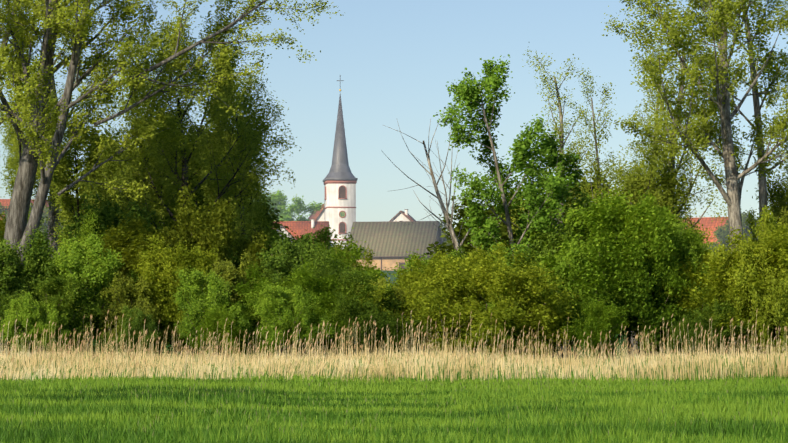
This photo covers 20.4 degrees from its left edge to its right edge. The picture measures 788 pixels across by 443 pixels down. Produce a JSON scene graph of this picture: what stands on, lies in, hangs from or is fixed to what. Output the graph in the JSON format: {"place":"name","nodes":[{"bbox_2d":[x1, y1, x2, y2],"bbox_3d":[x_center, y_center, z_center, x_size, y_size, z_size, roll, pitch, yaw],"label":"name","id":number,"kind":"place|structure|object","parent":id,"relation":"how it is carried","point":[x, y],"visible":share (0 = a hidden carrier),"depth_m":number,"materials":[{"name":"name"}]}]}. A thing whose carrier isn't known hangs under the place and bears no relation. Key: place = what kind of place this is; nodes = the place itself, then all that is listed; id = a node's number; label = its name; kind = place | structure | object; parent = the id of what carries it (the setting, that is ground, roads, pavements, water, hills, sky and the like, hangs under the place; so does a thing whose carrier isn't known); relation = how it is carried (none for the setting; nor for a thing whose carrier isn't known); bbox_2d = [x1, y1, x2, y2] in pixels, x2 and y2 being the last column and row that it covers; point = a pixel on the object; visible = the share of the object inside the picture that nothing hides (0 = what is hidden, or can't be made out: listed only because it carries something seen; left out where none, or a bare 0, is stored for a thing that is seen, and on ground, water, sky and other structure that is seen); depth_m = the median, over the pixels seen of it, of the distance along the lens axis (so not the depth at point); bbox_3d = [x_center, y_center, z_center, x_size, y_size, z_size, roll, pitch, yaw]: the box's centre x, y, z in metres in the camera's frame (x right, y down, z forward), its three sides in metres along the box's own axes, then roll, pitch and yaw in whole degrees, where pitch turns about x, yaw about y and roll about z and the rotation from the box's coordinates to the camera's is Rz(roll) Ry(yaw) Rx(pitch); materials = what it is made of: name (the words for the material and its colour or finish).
{"place":"outdoors","nodes":[
{"label":"outdoors","id":0,"kind":"place"},
{"bbox_2d":[1,205,98,354],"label":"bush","id":1,"kind":"object","parent":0,"point":[41,220],"depth_m":110.26,"materials":[{"name":"green plant"}]},
{"bbox_2d":[16,270,639,361],"bbox_3d":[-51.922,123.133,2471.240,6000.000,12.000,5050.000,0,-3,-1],"label":"ground","id":2,"kind":"structure","parent":0,"point":[392,280],"depth_m":188.38,"materials":[{"name":"green plant"}]},
{"bbox_2d":[0,1,33,163],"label":"poplar","id":3,"kind":"object","parent":2,"relation":"on","point":[14,140],"depth_m":110.75,"materials":[{"name":"green plant"}]},
{"bbox_2d":[0,211,36,245],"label":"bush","id":4,"kind":"object","parent":2,"relation":"on","point":[2,226],"visible":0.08,"depth_m":107.67,"materials":[{"name":"green plant"}]},
{"bbox_2d":[0,199,48,219],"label":"house","id":5,"kind":"structure","parent":2,"relation":"on","point":[4,202],"depth_m":318.91,"materials":[{"name":"tile"}]},
{"bbox_2d":[0,0,57,127],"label":"poplar","id":6,"kind":"object","parent":2,"relation":"on","point":[9,49],"depth_m":108.73,"materials":[{"name":"green plant"}]},
{"bbox_2d":[0,202,65,252],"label":"tree","id":7,"kind":"object","parent":2,"relation":"on","point":[44,215],"depth_m":297.47,"materials":[{"name":"green plant"}]},
{"bbox_2d":[0,225,67,354],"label":"bush","id":8,"kind":"object","parent":2,"relation":"on","point":[14,275],"depth_m":97.22,"materials":[{"name":"green plant"}]},
{"bbox_2d":[0,290,71,355],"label":"bush","id":9,"kind":"object","parent":2,"relation":"on","point":[21,306],"depth_m":94.08,"materials":[{"name":"green plant"}]},
{"bbox_2d":[0,61,81,220],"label":"tree","id":10,"kind":"object","parent":2,"relation":"on","point":[12,160],"depth_m":124.44,"materials":[{"name":"green plant"}]},
{"bbox_2d":[0,270,111,350],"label":"bush","id":11,"kind":"object","parent":2,"relation":"on","point":[47,286],"depth_m":95.39,"materials":[{"name":"green plant"}]},
{"bbox_2d":[7,1,111,353],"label":"poplar","id":12,"kind":"object","parent":2,"relation":"on","point":[52,217],"depth_m":127.30,"materials":[{"name":"green plant"}]},
{"bbox_2d":[24,209,105,355],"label":"bush","id":13,"kind":"object","parent":2,"relation":"on","point":[87,230],"depth_m":104.79,"materials":[{"name":"green plant"}]},
{"bbox_2d":[0,0,159,354],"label":"poplar","id":14,"kind":"object","parent":2,"relation":"on","point":[33,17],"depth_m":102.42,"materials":[{"name":"green plant"}]},
{"bbox_2d":[37,84,123,353],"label":"tree","id":15,"kind":"object","parent":2,"relation":"on","point":[60,168],"depth_m":113.82,"materials":[{"name":"green plant"}]},
{"bbox_2d":[46,232,139,357],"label":"bush","id":16,"kind":"object","parent":2,"relation":"on","point":[75,260],"depth_m":96.94,"materials":[{"name":"green plant"}]},
{"bbox_2d":[57,188,157,352],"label":"bush","id":17,"kind":"object","parent":2,"relation":"on","point":[108,215],"depth_m":106.56,"materials":[{"name":"green plant"}]},
{"bbox_2d":[60,132,185,243],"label":"tree","id":18,"kind":"object","parent":2,"relation":"on","point":[75,206],"visible":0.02,"depth_m":139.10,"materials":[{"name":"green plant"}]},
{"bbox_2d":[66,212,180,353],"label":"bush","id":19,"kind":"object","parent":2,"relation":"on","point":[118,239],"visible":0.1,"depth_m":101.24,"materials":[{"name":"green plant"}]},
{"bbox_2d":[95,271,163,351],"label":"bush","id":20,"kind":"object","parent":2,"relation":"on","point":[125,292],"depth_m":96.48,"materials":[{"name":"green plant"}]},
{"bbox_2d":[97,305,164,358],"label":"bush","id":21,"kind":"object","parent":2,"relation":"on","point":[136,323],"depth_m":93.08,"materials":[{"name":"green plant"}]},
{"bbox_2d":[83,208,234,359],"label":"bush","id":22,"kind":"object","parent":2,"relation":"on","point":[192,351],"depth_m":105.53,"materials":[{"name":"green plant"}]},
{"bbox_2d":[105,14,218,357],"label":"tree","id":23,"kind":"object","parent":2,"relation":"on","point":[130,103],"depth_m":118.55,"materials":[{"name":"green plant"}]},
{"bbox_2d":[0,0,341,305],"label":"leaning poplar","id":24,"kind":"object","parent":2,"relation":"on","point":[138,50],"depth_m":101.00,"materials":[{"name":"green plant"}]},
{"bbox_2d":[124,232,218,356],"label":"bush","id":25,"kind":"object","parent":2,"relation":"on","point":[164,282],"depth_m":97.62,"materials":[{"name":"green plant"}]},
{"bbox_2d":[76,120,275,250],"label":"tree","id":26,"kind":"object","parent":2,"relation":"on","point":[196,193],"depth_m":138.07,"materials":[{"name":"green plant"}]},
{"bbox_2d":[64,14,300,354],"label":"tree","id":27,"kind":"object","parent":2,"relation":"on","point":[158,180],"depth_m":111.96,"materials":[{"name":"green plant"}]},
{"bbox_2d":[170,266,251,353],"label":"bush","id":28,"kind":"object","parent":2,"relation":"on","point":[192,283],"depth_m":94.55,"materials":[{"name":"green plant"}]},
{"bbox_2d":[161,181,269,354],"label":"bush","id":29,"kind":"object","parent":2,"relation":"on","point":[212,228],"depth_m":103.04,"materials":[{"name":"green plant"}]},
{"bbox_2d":[189,300,252,358],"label":"bush","id":30,"kind":"object","parent":2,"relation":"on","point":[210,319],"depth_m":93.66,"materials":[{"name":"green plant"}]},
{"bbox_2d":[168,127,291,255],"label":"tree","id":31,"kind":"object","parent":2,"relation":"on","point":[276,223],"depth_m":141.34,"materials":[{"name":"green plant"}]},
{"bbox_2d":[194,44,275,251],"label":"tree","id":32,"kind":"object","parent":2,"relation":"on","point":[245,89],"depth_m":126.51,"materials":[{"name":"green plant"}]},
{"bbox_2d":[211,250,260,353],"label":"bush","id":33,"kind":"object","parent":2,"relation":"on","point":[233,275],"depth_m":97.79,"materials":[{"name":"green plant"}]},
{"bbox_2d":[202,191,275,357],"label":"tree","id":34,"kind":"object","parent":2,"relation":"on","point":[266,211],"depth_m":140.36,"materials":[{"name":"green plant"}]},
{"bbox_2d":[194,58,288,252],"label":"tree","id":35,"kind":"object","parent":2,"relation":"on","point":[266,106],"depth_m":118.51,"materials":[{"name":"green plant"}]},
{"bbox_2d":[214,243,323,359],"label":"bush","id":36,"kind":"object","parent":2,"relation":"on","point":[238,261],"visible":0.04,"depth_m":103.63,"materials":[{"name":"green plant"}]},
{"bbox_2d":[214,282,332,358],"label":"bush","id":37,"kind":"object","parent":2,"relation":"on","point":[252,316],"depth_m":95.54,"materials":[{"name":"green plant"}]},
{"bbox_2d":[273,225,295,239],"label":"house","id":38,"kind":"structure","parent":2,"relation":"on","point":[287,232],"depth_m":362.03,"materials":[{"name":"paint"}]},
{"bbox_2d":[249,190,324,220],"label":"tree","id":39,"kind":"object","parent":2,"relation":"on","point":[280,201],"depth_m":404.27,"materials":[{"name":"green plant"}]},
{"bbox_2d":[253,281,338,355],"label":"bush","id":40,"kind":"object","parent":2,"relation":"on","point":[277,295],"depth_m":92.44,"materials":[{"name":"green plant"}]},
{"bbox_2d":[230,261,367,359],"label":"bush","id":41,"kind":"object","parent":2,"relation":"on","point":[324,292],"depth_m":96.29,"materials":[{"name":"green plant"}]},
{"bbox_2d":[274,219,329,246],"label":"long red house","id":42,"kind":"structure","parent":2,"relation":"on","point":[298,228],"depth_m":383.87,"materials":[{"name":"tile"}]},
{"bbox_2d":[256,232,357,287],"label":"bush","id":43,"kind":"object","parent":2,"relation":"on","point":[283,254],"depth_m":101.83,"materials":[{"name":"green plant"}]},
{"bbox_2d":[308,204,324,220],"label":"house","id":44,"kind":"structure","parent":2,"relation":"on","point":[318,216],"depth_m":429.69,"materials":[{"name":"white paint"}]},
{"bbox_2d":[260,224,374,267],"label":"bush","id":45,"kind":"object","parent":2,"relation":"on","point":[326,236],"depth_m":111.49,"materials":[{"name":"green plant"}]},
{"bbox_2d":[257,242,382,282],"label":"bush","id":46,"kind":"object","parent":2,"relation":"on","point":[319,255],"depth_m":104.36,"materials":[{"name":"green plant"}]},
{"bbox_2d":[265,242,378,355],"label":"bush","id":47,"kind":"object","parent":2,"relation":"on","point":[327,271],"visible":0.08,"depth_m":98.24,"materials":[{"name":"green plant"}]},
{"bbox_2d":[301,309,347,358],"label":"bush","id":48,"kind":"object","parent":2,"relation":"on","point":[322,347],"visible":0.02,"depth_m":97.55,"materials":[{"name":"green plant"}]},
{"bbox_2d":[290,242,390,296],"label":"bush","id":49,"kind":"object","parent":2,"relation":"on","point":[354,251],"visible":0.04,"depth_m":101.41,"materials":[{"name":"green plant"}]},
{"bbox_2d":[332,241,384,278],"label":"bush","id":50,"kind":"object","parent":2,"relation":"on","point":[367,259],"visible":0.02,"depth_m":105.02,"materials":[{"name":"green plant"}]},
{"bbox_2d":[329,272,402,354],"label":"bush","id":51,"kind":"object","parent":2,"relation":"on","point":[366,288],"depth_m":95.38,"materials":[{"name":"green plant"}]},
{"bbox_2d":[327,290,428,356],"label":"bush","id":52,"kind":"object","parent":2,"relation":"on","point":[357,310],"depth_m":92.95,"materials":[{"name":"green plant"}]},
{"bbox_2d":[336,275,423,321],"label":"bush","id":53,"kind":"object","parent":2,"relation":"on","point":[380,282],"depth_m":97.00,"materials":[{"name":"green plant"}]},
{"bbox_2d":[0,310,787,382],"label":"reed belt","id":54,"kind":"object","parent":2,"relation":"on","point":[20,365],"visible":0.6,"depth_m":76.28,"materials":[{"name":"beige plant"}]},
{"bbox_2d":[347,221,442,269],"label":"barn","id":55,"kind":"structure","parent":2,"relation":"on","point":[390,243],"depth_m":331.51,"materials":[{"name":"tile"}]},
{"bbox_2d":[381,257,407,269],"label":"barn downpipe","id":56,"kind":"object","parent":55,"relation":"attached to","point":[403,266],"depth_m":328.64,"materials":[{"name":"grey metal"}]},
{"bbox_2d":[390,209,415,220],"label":"house","id":57,"kind":"structure","parent":2,"relation":"on","point":[402,216],"depth_m":420.17,"materials":[{"name":"paint"}]},
{"bbox_2d":[387,249,475,284],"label":"bush","id":58,"kind":"object","parent":2,"relation":"on","point":[425,260],"depth_m":106.17,"materials":[{"name":"green plant"}]},
{"bbox_2d":[395,298,476,356],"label":"bush","id":59,"kind":"object","parent":2,"relation":"on","point":[423,330],"depth_m":95.14,"materials":[{"name":"green plant"}]},
{"bbox_2d":[381,109,500,255],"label":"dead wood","id":60,"kind":"object","parent":2,"relation":"on","point":[449,225],"visible":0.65,"depth_m":115.47,"materials":[{"name":"grey wood"}]},
{"bbox_2d":[440,221,449,239],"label":"tree","id":61,"kind":"object","parent":2,"relation":"on","point":[441,227],"depth_m":360.48,"materials":[{"name":"green plant"}]},
{"bbox_2d":[434,226,460,253],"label":"tree","id":62,"kind":"object","parent":2,"relation":"on","point":[444,238],"depth_m":333.95,"materials":[{"name":"green plant"}]},
{"bbox_2d":[393,277,502,355],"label":"bush","id":63,"kind":"object","parent":2,"relation":"on","point":[435,331],"depth_m":96.09,"materials":[{"name":"green plant"}]},
{"bbox_2d":[386,244,531,313],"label":"bush","id":64,"kind":"object","parent":2,"relation":"on","point":[427,270],"visible":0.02,"depth_m":101.24,"materials":[{"name":"green plant"}]},
{"bbox_2d":[345,238,578,358],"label":"bush","id":65,"kind":"object","parent":2,"relation":"on","point":[505,283],"depth_m":93.92,"materials":[{"name":"green plant"}]},
{"bbox_2d":[422,189,538,258],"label":"tree","id":66,"kind":"object","parent":2,"relation":"on","point":[461,213],"depth_m":137.06,"materials":[{"name":"green plant"}]},
{"bbox_2d":[446,239,547,353],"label":"bush","id":67,"kind":"object","parent":2,"relation":"on","point":[460,249],"depth_m":105.39,"materials":[{"name":"green plant"}]},
{"bbox_2d":[476,302,529,353],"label":"bush","id":68,"kind":"object","parent":2,"relation":"on","point":[505,341],"depth_m":93.36,"materials":[{"name":"green plant"}]},
{"bbox_2d":[433,54,578,287],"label":"tree","id":69,"kind":"object","parent":2,"relation":"on","point":[523,154],"depth_m":105.58,"materials":[{"name":"green plant"}]},
{"bbox_2d":[480,277,539,345],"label":"bush","id":70,"kind":"object","parent":2,"relation":"on","point":[497,299],"visible":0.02,"depth_m":98.07,"materials":[{"name":"green plant"}]},
{"bbox_2d":[512,216,578,358],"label":"bush","id":71,"kind":"object","parent":2,"relation":"on","point":[553,240],"visible":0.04,"depth_m":104.24,"materials":[{"name":"green plant"}]},
{"bbox_2d":[493,42,607,360],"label":"tree","id":72,"kind":"object","parent":2,"relation":"on","point":[556,123],"depth_m":125.70,"materials":[{"name":"green plant"}]},
{"bbox_2d":[528,194,574,354],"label":"tree","id":73,"kind":"object","parent":2,"relation":"on","point":[568,207],"depth_m":140.11,"materials":[{"name":"green plant"}]},
{"bbox_2d":[530,287,580,357],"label":"bush","id":74,"kind":"object","parent":2,"relation":"on","point":[547,332],"depth_m":98.56,"materials":[{"name":"green plant"}]},
{"bbox_2d":[526,128,593,248],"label":"tree","id":75,"kind":"object","parent":2,"relation":"on","point":[571,158],"depth_m":109.55,"materials":[{"name":"green plant"}]},
{"bbox_2d":[527,234,595,358],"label":"bush","id":76,"kind":"object","parent":2,"relation":"on","point":[559,347],"depth_m":104.96,"materials":[{"name":"green plant"}]},
{"bbox_2d":[537,238,626,359],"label":"bush","id":77,"kind":"object","parent":2,"relation":"on","point":[560,267],"depth_m":96.71,"materials":[{"name":"green plant"}]},
{"bbox_2d":[548,245,643,358],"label":"bush","id":78,"kind":"object","parent":2,"relation":"on","point":[623,334],"depth_m":103.51,"materials":[{"name":"green plant"}]},
{"bbox_2d":[562,297,631,357],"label":"bush","id":79,"kind":"object","parent":2,"relation":"on","point":[607,315],"depth_m":92.57,"materials":[{"name":"green plant"}]},
{"bbox_2d":[572,66,625,346],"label":"poplar","id":80,"kind":"object","parent":2,"relation":"on","point":[594,163],"depth_m":122.91,"materials":[{"name":"green plant"}]},
{"bbox_2d":[536,187,686,359],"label":"bush","id":81,"kind":"object","parent":2,"relation":"on","point":[608,219],"depth_m":96.62,"materials":[{"name":"green plant"}]},
{"bbox_2d":[523,189,710,356],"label":"bush","id":82,"kind":"object","parent":2,"relation":"on","point":[573,218],"depth_m":104.72,"materials":[{"name":"green plant"}]},
{"bbox_2d":[563,171,705,356],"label":"tree","id":83,"kind":"object","parent":2,"relation":"on","point":[582,183],"depth_m":137.82,"materials":[{"name":"green plant"}]},
{"bbox_2d":[581,132,714,355],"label":"tree","id":84,"kind":"object","parent":2,"relation":"on","point":[634,182],"depth_m":114.55,"materials":[{"name":"green plant"}]},
{"bbox_2d":[625,47,684,357],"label":"poplar","id":85,"kind":"object","parent":2,"relation":"on","point":[653,111],"depth_m":128.63,"materials":[{"name":"green plant"}]},
{"bbox_2d":[611,187,706,355],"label":"bush","id":86,"kind":"object","parent":2,"relation":"on","point":[641,288],"depth_m":96.75,"materials":[{"name":"green plant"}]},
{"bbox_2d":[609,6,727,241],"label":"tree","id":87,"kind":"object","parent":2,"relation":"on","point":[684,161],"depth_m":115.23,"materials":[{"name":"green plant"}]},
{"bbox_2d":[635,201,714,353],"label":"bush","id":88,"kind":"object","parent":2,"relation":"on","point":[658,349],"depth_m":104.37,"materials":[{"name":"green plant"}]},
{"bbox_2d":[640,237,710,352],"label":"bush","id":89,"kind":"object","parent":2,"relation":"on","point":[692,253],"depth_m":98.80,"materials":[{"name":"green plant"}]},
{"bbox_2d":[601,0,787,248],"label":"poplar","id":90,"kind":"object","parent":2,"relation":"on","point":[717,15],"depth_m":102.03,"materials":[{"name":"green plant"}]},
{"bbox_2d":[665,296,726,356],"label":"bush","id":91,"kind":"object","parent":2,"relation":"on","point":[691,327],"depth_m":93.21,"materials":[{"name":"green plant"}]},
{"bbox_2d":[678,217,728,242],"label":"house","id":92,"kind":"structure","parent":2,"relation":"on","point":[707,222],"depth_m":303.44,"materials":[{"name":"tile"}]},
{"bbox_2d":[640,272,776,359],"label":"bush","id":93,"kind":"object","parent":2,"relation":"on","point":[726,307],"depth_m":95.99,"materials":[{"name":"green plant"}]},
{"bbox_2d":[631,218,787,358],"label":"bush","id":94,"kind":"object","parent":2,"relation":"on","point":[782,254],"depth_m":95.80,"materials":[{"name":"green plant"}]},
{"bbox_2d":[708,206,758,255],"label":"tree","id":95,"kind":"object","parent":2,"relation":"on","point":[720,236],"depth_m":280.66,"materials":[{"name":"green plant"}]},
{"bbox_2d":[683,0,787,226],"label":"poplar","id":96,"kind":"object","parent":2,"relation":"on","point":[773,73],"depth_m":111.63,"materials":[{"name":"green plant"}]},
{"bbox_2d":[706,203,787,357],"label":"bush","id":97,"kind":"object","parent":2,"relation":"on","point":[764,305],"depth_m":95.16,"materials":[{"name":"green plant"}]},
{"bbox_2d":[721,200,787,252],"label":"bush","id":98,"kind":"object","parent":2,"relation":"on","point":[786,217],"visible":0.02,"depth_m":105.80,"materials":[{"name":"green plant"}]},
{"bbox_2d":[746,142,787,228],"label":"tree","id":99,"kind":"object","parent":2,"relation":"on","point":[774,197],"depth_m":113.31,"materials":[{"name":"green plant"}]},
{"bbox_2d":[323,75,357,248],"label":"church tower","id":100,"kind":"structure","parent":0,"point":[340,180],"depth_m":424.94,"materials":[{"name":"white paint"}]},
{"bbox_2d":[0,365,787,442],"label":"meadow grass","id":101,"kind":"structure","parent":0,"point":[294,409],"depth_m":41.58,"materials":[{"name":"green plant"}]},
{"bbox_2d":[0,0,787,231],"label":"sky","id":102,"kind":"structure","parent":0,"point":[394,59],"materials":[{"name":"blue"}]},
{"bbox_2d":[745,207,774,246],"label":"bush","id":103,"kind":"object","parent":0,"point":[753,231],"depth_m":104.73,"materials":[{"name":"green plant"}]}
]}

